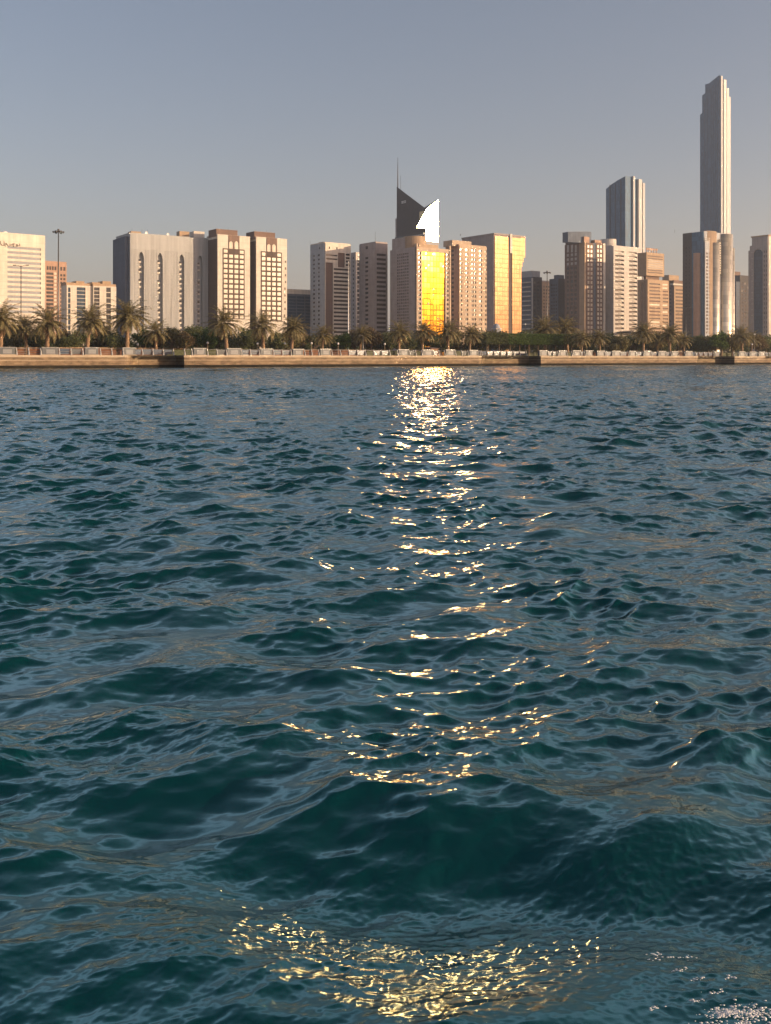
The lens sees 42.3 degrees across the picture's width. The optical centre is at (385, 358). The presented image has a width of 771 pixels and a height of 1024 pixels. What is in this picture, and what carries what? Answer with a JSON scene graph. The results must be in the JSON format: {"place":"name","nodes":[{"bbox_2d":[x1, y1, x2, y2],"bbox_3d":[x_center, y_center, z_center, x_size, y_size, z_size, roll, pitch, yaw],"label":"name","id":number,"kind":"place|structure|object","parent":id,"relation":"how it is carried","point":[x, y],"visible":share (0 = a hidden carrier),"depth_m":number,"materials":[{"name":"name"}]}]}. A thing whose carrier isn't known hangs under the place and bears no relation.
{"place":"outdoors","nodes":[
{"label":"outdoors","id":0,"kind":"place"},
{"bbox_2d":[0,364,770,1023],"bbox_3d":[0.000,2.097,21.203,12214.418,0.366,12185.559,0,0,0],"label":"sea","id":1,"kind":"structure","parent":0,"point":[396,694],"depth_m":6.28,"materials":[{"name":"teal liquid"}]},
{"bbox_2d":[645,952,770,1023],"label":"foam","id":2,"kind":"object","parent":1,"relation":"on","point":[726,1013],"visible":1,"depth_m":3.20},
{"bbox_2d":[0,0,770,330],"label":"sky","id":3,"kind":"structure","parent":0,"point":[295,121],"materials":[{"name":"blue"}]},
{"label":"ground","id":4,"kind":"structure","parent":0,"visible":0},
{"bbox_2d":[3,327,23,346],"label":"park tree","id":5,"kind":"object","parent":4,"relation":"on","point":[13,343],"visible":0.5,"depth_m":233.46,"materials":[{"name":"green plant"}]},
{"bbox_2d":[0,231,44,326],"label":"office block","id":6,"kind":"structure","parent":4,"relation":"on","point":[24,286],"depth_m":501.86,"materials":[{"name":"beige concrete"}]},
{"bbox_2d":[8,311,39,354],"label":"date palm","id":7,"kind":"object","parent":4,"relation":"on","point":[24,333],"visible":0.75,"depth_m":224.69,"materials":[{"name":"green plant"}]},
{"bbox_2d":[22,330,51,346],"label":"park tree","id":8,"kind":"object","parent":4,"relation":"on","point":[39,341],"visible":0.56,"depth_m":232.65,"materials":[{"name":"green plant"}]},
{"bbox_2d":[45,261,66,333],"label":"apartment tower","id":9,"kind":"structure","parent":4,"relation":"on","point":[51,283],"depth_m":598.49,"materials":[{"name":"concrete"}]},
{"bbox_2d":[52,229,63,330],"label":"floodlight mast","id":10,"kind":"object","parent":4,"relation":"on","point":[57,231],"visible":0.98,"depth_m":281.88,"materials":[{"name":"grey metal"}]},
{"bbox_2d":[53,330,94,347],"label":"park tree","id":11,"kind":"object","parent":4,"relation":"on","point":[72,341],"visible":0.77,"depth_m":237.30,"materials":[{"name":"green plant"}]},
{"bbox_2d":[61,281,91,334],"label":"office building","id":12,"kind":"structure","parent":4,"relation":"on","point":[76,294],"depth_m":552.44,"materials":[{"name":"beige concrete"}]},
{"bbox_2d":[58,347,115,354],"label":"garden wall","id":13,"kind":"structure","parent":4,"relation":"on","point":[105,350],"depth_m":240.62,"materials":[{"name":"beige stone"}]},
{"bbox_2d":[88,281,115,333],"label":"office building","id":14,"kind":"structure","parent":4,"relation":"on","point":[103,292],"depth_m":559.94,"materials":[{"name":"beige concrete"}]},
{"bbox_2d":[93,324,118,346],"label":"date palm","id":15,"kind":"object","parent":4,"relation":"on","point":[109,331],"visible":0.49,"depth_m":242.97,"materials":[{"name":"green plant"}]},
{"bbox_2d":[99,331,134,350],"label":"park tree","id":16,"kind":"object","parent":4,"relation":"on","point":[116,342],"visible":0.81,"depth_m":242.28,"materials":[{"name":"green plant"}]},
{"bbox_2d":[131,327,154,347],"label":"park tree","id":17,"kind":"object","parent":4,"relation":"on","point":[141,342],"visible":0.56,"depth_m":249.69,"materials":[{"name":"green plant"}]},
{"bbox_2d":[140,318,174,348],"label":"date palm","id":18,"kind":"object","parent":4,"relation":"on","point":[155,335],"visible":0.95,"depth_m":240.42,"materials":[{"name":"green plant"}]},
{"bbox_2d":[113,231,208,342],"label":"slab block","id":19,"kind":"structure","parent":4,"relation":"on","point":[165,277],"depth_m":607.34,"materials":[{"name":"grey concrete"}]},
{"bbox_2d":[153,326,189,348],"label":"park tree","id":20,"kind":"object","parent":4,"relation":"on","point":[173,334],"visible":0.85,"depth_m":247.69,"materials":[{"name":"green plant"}]},
{"bbox_2d":[170,331,194,349],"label":"park tree","id":21,"kind":"object","parent":4,"relation":"on","point":[188,338],"visible":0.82,"depth_m":248.90,"materials":[{"name":"green plant"}]},
{"bbox_2d":[182,324,205,348],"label":"park tree","id":22,"kind":"object","parent":4,"relation":"on","point":[191,330],"visible":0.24,"depth_m":259.72,"materials":[{"name":"green plant"}]},
{"bbox_2d":[190,327,217,349],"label":"park tree","id":23,"kind":"object","parent":4,"relation":"on","point":[211,339],"visible":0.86,"depth_m":252.90,"materials":[{"name":"green plant"}]},
{"bbox_2d":[199,329,233,348],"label":"park tree","id":24,"kind":"object","parent":4,"relation":"on","point":[220,342],"visible":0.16,"depth_m":271.36,"materials":[{"name":"green plant"}]},
{"bbox_2d":[207,229,249,333],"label":"twin tower","id":25,"kind":"structure","parent":4,"relation":"on","point":[229,269],"depth_m":617.59,"materials":[{"name":"beige concrete"}]},
{"bbox_2d":[223,326,256,348],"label":"park tree","id":26,"kind":"object","parent":4,"relation":"on","point":[243,341],"visible":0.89,"depth_m":261.21,"materials":[{"name":"green plant"}]},
{"bbox_2d":[246,230,286,348],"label":"twin tower","id":27,"kind":"structure","parent":4,"relation":"on","point":[268,270],"depth_m":629.74,"materials":[{"name":"beige concrete"}]},
{"bbox_2d":[267,331,286,349],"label":"park tree","id":28,"kind":"object","parent":4,"relation":"on","point":[276,343],"visible":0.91,"depth_m":268.34,"materials":[{"name":"green plant"}]},
{"bbox_2d":[272,332,302,349],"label":"park tree","id":29,"kind":"object","parent":4,"relation":"on","point":[295,344],"visible":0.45,"depth_m":274.86,"materials":[{"name":"green plant"}]},
{"bbox_2d":[287,289,309,355],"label":"office block","id":30,"kind":"structure","parent":4,"relation":"on","point":[298,301],"depth_m":672.80,"materials":[{"name":"glass"}]},
{"bbox_2d":[302,334,329,349],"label":"park tree","id":31,"kind":"object","parent":4,"relation":"on","point":[308,346],"visible":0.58,"depth_m":277.47,"materials":[{"name":"green plant"}]},
{"bbox_2d":[310,242,350,349],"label":"banded tower","id":32,"kind":"structure","parent":4,"relation":"on","point":[329,283],"depth_m":657.20,"materials":[{"name":"grey concrete"}]},
{"bbox_2d":[310,350,371,355],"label":"garden wall","id":33,"kind":"structure","parent":4,"relation":"on","point":[337,352],"depth_m":278.92,"materials":[{"name":"beige stone"}]},
{"bbox_2d":[330,332,352,349],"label":"park tree","id":34,"kind":"object","parent":4,"relation":"on","point":[343,341],"visible":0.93,"depth_m":279.72,"materials":[{"name":"green plant"}]},
{"bbox_2d":[351,252,358,341],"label":"apartment tower","id":35,"kind":"structure","parent":4,"relation":"on","point":[354,289],"depth_m":781.65,"materials":[{"name":"concrete"}]},
{"bbox_2d":[349,323,374,355],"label":"date palm","id":36,"kind":"object","parent":4,"relation":"on","point":[362,339],"visible":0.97,"depth_m":281.14,"materials":[{"name":"green plant"}]},
{"bbox_2d":[354,326,384,349],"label":"park tree","id":37,"kind":"object","parent":4,"relation":"on","point":[377,339],"visible":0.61,"depth_m":285.93,"materials":[{"name":"green plant"}]},
{"bbox_2d":[359,241,387,349],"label":"banded tower","id":38,"kind":"structure","parent":4,"relation":"on","point":[373,284],"depth_m":657.25,"materials":[{"name":"concrete"}]},
{"bbox_2d":[0,355,770,368],"bbox_3d":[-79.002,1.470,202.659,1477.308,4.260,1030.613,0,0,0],"label":"seawall","id":39,"kind":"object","parent":4,"relation":"on","point":[70,361],"visible":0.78,"depth_m":245.82,"materials":[{"name":"concrete"}]},
{"bbox_2d":[0,347,15,354],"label":"parapet box","id":40,"kind":"object","parent":39,"relation":"on","point":[7,350],"visible":1,"depth_m":202.24,"materials":[{"name":"grey concrete"}]},
{"bbox_2d":[40,347,58,354],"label":"parapet box","id":41,"kind":"object","parent":39,"relation":"on","point":[49,350],"visible":1,"depth_m":207.04,"materials":[{"name":"grey concrete"}]},
{"bbox_2d":[58,348,83,354],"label":"railing","id":42,"kind":"object","parent":39,"relation":"on","point":[70,351],"visible":1,"depth_m":209.72,"materials":[{"name":"metal"}]},
{"bbox_2d":[83,347,98,354],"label":"parapet box","id":43,"kind":"object","parent":39,"relation":"on","point":[91,350],"visible":1,"depth_m":212.07,"materials":[{"name":"grey concrete"}]},
{"bbox_2d":[135,349,174,354],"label":"railing","id":44,"kind":"object","parent":39,"relation":"on","point":[155,352],"visible":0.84,"depth_m":225.89,"materials":[{"name":"paint"}]},
{"bbox_2d":[225,348,240,354],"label":"parapet box","id":45,"kind":"object","parent":39,"relation":"on","point":[233,351],"visible":1,"depth_m":231.12,"materials":[{"name":"white concrete"}]},
{"bbox_2d":[241,349,259,354],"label":"railing","id":46,"kind":"object","parent":39,"relation":"on","point":[251,352],"visible":1,"depth_m":233.72,"materials":[{"name":"paint"}]},
{"bbox_2d":[331,349,398,355],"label":"railing","id":47,"kind":"object","parent":39,"relation":"on","point":[380,352],"visible":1,"depth_m":253.33,"materials":[{"name":"metal"}]},
{"bbox_2d":[477,350,526,355],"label":"railing","id":48,"kind":"object","parent":39,"relation":"on","point":[500,353],"visible":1,"depth_m":284.64,"materials":[{"name":"metal"}]},
{"bbox_2d":[377,332,404,349],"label":"park tree","id":49,"kind":"object","parent":4,"relation":"on","point":[388,345],"visible":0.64,"depth_m":292.31,"materials":[{"name":"green plant"}]},
{"bbox_2d":[395,332,427,349],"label":"park tree","id":50,"kind":"object","parent":4,"relation":"on","point":[413,345],"visible":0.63,"depth_m":300.53,"materials":[{"name":"green plant"}]},
{"bbox_2d":[395,166,438,248],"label":"crown tower","id":51,"kind":"structure","parent":4,"relation":"on","point":[414,218],"depth_m":866.58,"materials":[{"name":"metal"}]},
{"bbox_2d":[390,236,450,355],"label":"mirror tower","id":52,"kind":"structure","parent":4,"relation":"on","point":[420,280],"depth_m":635.70,"materials":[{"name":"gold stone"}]},
{"bbox_2d":[428,335,454,355],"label":"park tree","id":53,"kind":"object","parent":4,"relation":"on","point":[442,347],"visible":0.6,"depth_m":301.88,"materials":[{"name":"green plant"}]},
{"bbox_2d":[450,331,476,350],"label":"park tree","id":54,"kind":"object","parent":4,"relation":"on","point":[454,346],"visible":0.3,"depth_m":310.53,"materials":[{"name":"green plant"}]},
{"bbox_2d":[443,240,486,350],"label":"apartment tower","id":55,"kind":"structure","parent":4,"relation":"on","point":[468,282],"depth_m":680.35,"materials":[{"name":"beige concrete"}]},
{"bbox_2d":[451,250,485,329],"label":"window","id":56,"kind":"structure","parent":55,"relation":"in","point":[452,296],"depth_m":680.39,"materials":[{"name":"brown glass"}]},
{"bbox_2d":[463,329,496,350],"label":"park tree","id":57,"kind":"object","parent":4,"relation":"on","point":[479,346],"visible":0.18,"depth_m":310.80,"materials":[{"name":"green plant"}]},
{"bbox_2d":[460,233,525,351],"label":"mirror tower","id":58,"kind":"structure","parent":4,"relation":"on","point":[505,255],"depth_m":725.20,"materials":[{"name":"gold metal"}]},
{"bbox_2d":[478,333,508,355],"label":"clipped tree","id":59,"kind":"object","parent":4,"relation":"on","point":[487,338],"visible":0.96,"depth_m":300.80,"materials":[{"name":"green plant"}]},
{"bbox_2d":[489,330,516,350],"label":"park tree","id":60,"kind":"object","parent":4,"relation":"on","point":[504,347],"visible":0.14,"depth_m":330.19,"materials":[{"name":"green plant"}]},
{"bbox_2d":[502,333,547,355],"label":"clipped tree","id":61,"kind":"object","parent":4,"relation":"on","point":[531,338],"visible":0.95,"depth_m":308.89,"materials":[{"name":"green plant"}]},
{"bbox_2d":[511,330,547,351],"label":"park tree","id":62,"kind":"object","parent":4,"relation":"on","point":[523,347],"visible":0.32,"depth_m":343.05,"materials":[{"name":"green plant"}]},
{"bbox_2d":[521,271,541,351],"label":"apartment tower","id":63,"kind":"structure","parent":4,"relation":"on","point":[531,294],"depth_m":856.50,"materials":[{"name":"stone"}]},
{"bbox_2d":[528,314,560,349],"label":"date palm","id":64,"kind":"object","parent":4,"relation":"on","point":[545,326],"visible":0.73,"depth_m":318.49,"materials":[{"name":"green plant"}]},
{"bbox_2d":[542,280,548,351],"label":"apartment tower","id":65,"kind":"structure","parent":4,"relation":"on","point":[544,298],"depth_m":904.55,"materials":[{"name":"stone"}]},
{"bbox_2d":[544,334,563,355],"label":"clipped tree","id":66,"kind":"object","parent":4,"relation":"on","point":[555,339],"visible":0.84,"depth_m":315.29,"materials":[{"name":"green plant"}]},
{"bbox_2d":[540,330,569,351],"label":"park tree","id":67,"kind":"object","parent":4,"relation":"on","point":[559,347],"visible":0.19,"depth_m":344.96,"materials":[{"name":"green plant"}]},
{"bbox_2d":[549,275,564,351],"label":"apartment tower","id":68,"kind":"structure","parent":4,"relation":"on","point":[557,295],"depth_m":854.61,"materials":[{"name":"stone"}]},
{"bbox_2d":[550,315,582,352],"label":"date palm","id":69,"kind":"object","parent":4,"relation":"on","point":[565,325],"visible":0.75,"depth_m":327.19,"materials":[{"name":"green plant"}]},
{"bbox_2d":[561,334,578,350],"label":"clipped tree","id":70,"kind":"object","parent":4,"relation":"on","point":[566,337],"visible":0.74,"depth_m":319.17,"materials":[{"name":"green plant"}]},
{"bbox_2d":[563,232,604,350],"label":"apartment tower","id":71,"kind":"structure","parent":4,"relation":"on","point":[584,279],"depth_m":810.63,"materials":[{"name":"beige concrete"}]},
{"bbox_2d":[597,250,601,332],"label":"window","id":72,"kind":"structure","parent":71,"relation":"in","point":[600,250],"depth_m":814.22,"materials":[{"name":"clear glass"}]},
{"bbox_2d":[602,336,631,351],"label":"park tree","id":73,"kind":"object","parent":4,"relation":"on","point":[622,343],"visible":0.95,"depth_m":337.85,"materials":[{"name":"green plant"}]},
{"bbox_2d":[601,239,639,338],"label":"balcony tower","id":74,"kind":"structure","parent":4,"relation":"on","point":[622,277],"depth_m":831.70,"materials":[{"name":"beige concrete"}]},
{"bbox_2d":[606,176,644,279],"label":"glass tower","id":75,"kind":"structure","parent":4,"relation":"on","point":[625,210],"depth_m":1041.10,"materials":[{"name":"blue glass"}]},
{"bbox_2d":[628,337,646,351],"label":"park tree","id":76,"kind":"object","parent":4,"relation":"on","point":[637,347],"visible":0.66,"depth_m":345.79,"materials":[{"name":"green plant"}]},
{"bbox_2d":[637,248,668,351],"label":"office tower","id":77,"kind":"structure","parent":4,"relation":"on","point":[652,297],"depth_m":795.24,"materials":[{"name":"beige concrete"}]},
{"bbox_2d":[647,330,667,351],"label":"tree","id":78,"kind":"object","parent":4,"relation":"on","point":[656,342],"visible":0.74,"depth_m":344.06,"materials":[{"name":"green plant"}]},
{"bbox_2d":[662,275,682,351],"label":"apartment tower","id":79,"kind":"structure","parent":4,"relation":"on","point":[675,300],"depth_m":987.94,"materials":[{"name":"brown stone"}]},
{"bbox_2d":[678,335,710,351],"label":"park tree","id":80,"kind":"object","parent":4,"relation":"on","point":[697,345],"visible":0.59,"depth_m":368.49,"materials":[{"name":"green plant"}]},
{"bbox_2d":[683,231,734,352],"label":"apartment tower","id":81,"kind":"structure","parent":4,"relation":"on","point":[709,278],"depth_m":844.70,"materials":[{"name":"beige concrete"}]},
{"bbox_2d":[700,75,730,233],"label":"skyscraper","id":82,"kind":"structure","parent":4,"relation":"on","point":[715,165],"depth_m":1153.18,"materials":[{"name":"grey glass"}]},
{"bbox_2d":[707,330,729,355],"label":"park tree","id":83,"kind":"object","parent":4,"relation":"on","point":[718,340],"visible":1,"depth_m":359.43,"materials":[{"name":"green plant"}]},
{"bbox_2d":[722,333,744,355],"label":"park tree","id":84,"kind":"object","parent":4,"relation":"on","point":[733,347],"visible":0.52,"depth_m":366.45,"materials":[{"name":"green plant"}]},
{"bbox_2d":[735,272,747,352],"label":"apartment tower","id":85,"kind":"structure","parent":4,"relation":"on","point":[741,297],"depth_m":999.23,"materials":[{"name":"stone"}]},
{"bbox_2d":[744,330,763,351],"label":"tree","id":86,"kind":"object","parent":4,"relation":"on","point":[756,344],"visible":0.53,"depth_m":379.89,"materials":[{"name":"green plant"}]},
{"bbox_2d":[748,235,770,351],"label":"apartment tower","id":87,"kind":"structure","parent":4,"relation":"on","point":[759,285],"depth_m":901.82,"materials":[{"name":"concrete"}]},
{"bbox_2d":[750,335,769,351],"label":"park tree","id":88,"kind":"object","parent":4,"relation":"on","point":[763,346],"visible":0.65,"depth_m":381.46,"materials":[{"name":"green plant"}]},
{"label":"promenade","id":89,"kind":"structure","parent":0,"visible":0},
{"bbox_2d":[0,298,23,346],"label":"date palm","id":90,"kind":"object","parent":89,"relation":"on","point":[6,319],"visible":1,"depth_m":209.43,"materials":[{"name":"green plant"}]},
{"bbox_2d":[23,303,71,346],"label":"date palm","id":91,"kind":"object","parent":89,"relation":"on","point":[45,325],"visible":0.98,"depth_m":214.95,"materials":[{"name":"green plant"}]},
{"bbox_2d":[69,302,111,346],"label":"date palm","id":92,"kind":"object","parent":89,"relation":"on","point":[89,321],"visible":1,"depth_m":220.86,"materials":[{"name":"green plant"}]},
{"bbox_2d":[102,296,153,347],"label":"date palm","id":93,"kind":"object","parent":89,"relation":"on","point":[127,322],"visible":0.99,"depth_m":225.02,"materials":[{"name":"green plant"}]},
{"bbox_2d":[172,349,215,354],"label":"hedge","id":94,"kind":"object","parent":89,"relation":"on","point":[188,352],"visible":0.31,"depth_m":242.74,"materials":[{"name":"green plant"}]},
{"bbox_2d":[201,305,245,354],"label":"date palm","id":95,"kind":"object","parent":89,"relation":"on","point":[220,325],"visible":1,"depth_m":241.04,"materials":[{"name":"green plant"}]},
{"bbox_2d":[244,309,282,348],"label":"date palm","id":96,"kind":"object","parent":89,"relation":"on","point":[260,331],"visible":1,"depth_m":247.30,"materials":[{"name":"green plant"}]},
{"bbox_2d":[277,314,311,351],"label":"date palm","id":97,"kind":"object","parent":89,"relation":"on","point":[294,329],"visible":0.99,"depth_m":253.14,"materials":[{"name":"green plant"}]},
{"bbox_2d":[310,323,336,348],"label":"date palm","id":98,"kind":"object","parent":89,"relation":"on","point":[321,337],"visible":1,"depth_m":259.90,"materials":[{"name":"green plant"}]},
{"bbox_2d":[384,320,413,348],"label":"date palm","id":99,"kind":"object","parent":89,"relation":"on","point":[398,336],"visible":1,"depth_m":272.94,"materials":[{"name":"green plant"}]},
{"bbox_2d":[410,320,437,349],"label":"date palm","id":100,"kind":"object","parent":89,"relation":"on","point":[424,334],"visible":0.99,"depth_m":279.37,"materials":[{"name":"green plant"}]},
{"bbox_2d":[433,317,466,349],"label":"date palm","id":101,"kind":"object","parent":89,"relation":"on","point":[449,335],"visible":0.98,"depth_m":280.89,"materials":[{"name":"green plant"}]},
{"bbox_2d":[457,323,483,349],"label":"date palm","id":102,"kind":"object","parent":89,"relation":"on","point":[471,336],"visible":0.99,"depth_m":288.69,"materials":[{"name":"green plant"}]},
{"bbox_2d":[570,329,592,355],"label":"date palm","id":103,"kind":"object","parent":89,"relation":"on","point":[580,342],"visible":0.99,"depth_m":311.85,"materials":[{"name":"green plant"}]},
{"bbox_2d":[590,328,609,350],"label":"date palm","id":104,"kind":"object","parent":89,"relation":"on","point":[598,339],"visible":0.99,"depth_m":315.71,"materials":[{"name":"green plant"}]},
{"bbox_2d":[630,321,658,350],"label":"date palm","id":105,"kind":"object","parent":89,"relation":"on","point":[644,337],"visible":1,"depth_m":328.74,"materials":[{"name":"green plant"}]},
{"bbox_2d":[655,321,683,351],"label":"date palm","id":106,"kind":"object","parent":89,"relation":"on","point":[669,337],"visible":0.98,"depth_m":339.25,"materials":[{"name":"green plant"}]},
{"bbox_2d":[672,331,692,355],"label":"date palm","id":107,"kind":"object","parent":89,"relation":"on","point":[684,342],"visible":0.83,"depth_m":345.84,"materials":[{"name":"green plant"}]},
{"bbox_2d":[727,323,756,350],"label":"date palm","id":108,"kind":"object","parent":89,"relation":"on","point":[742,338],"visible":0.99,"depth_m":361.54,"materials":[{"name":"green plant"}]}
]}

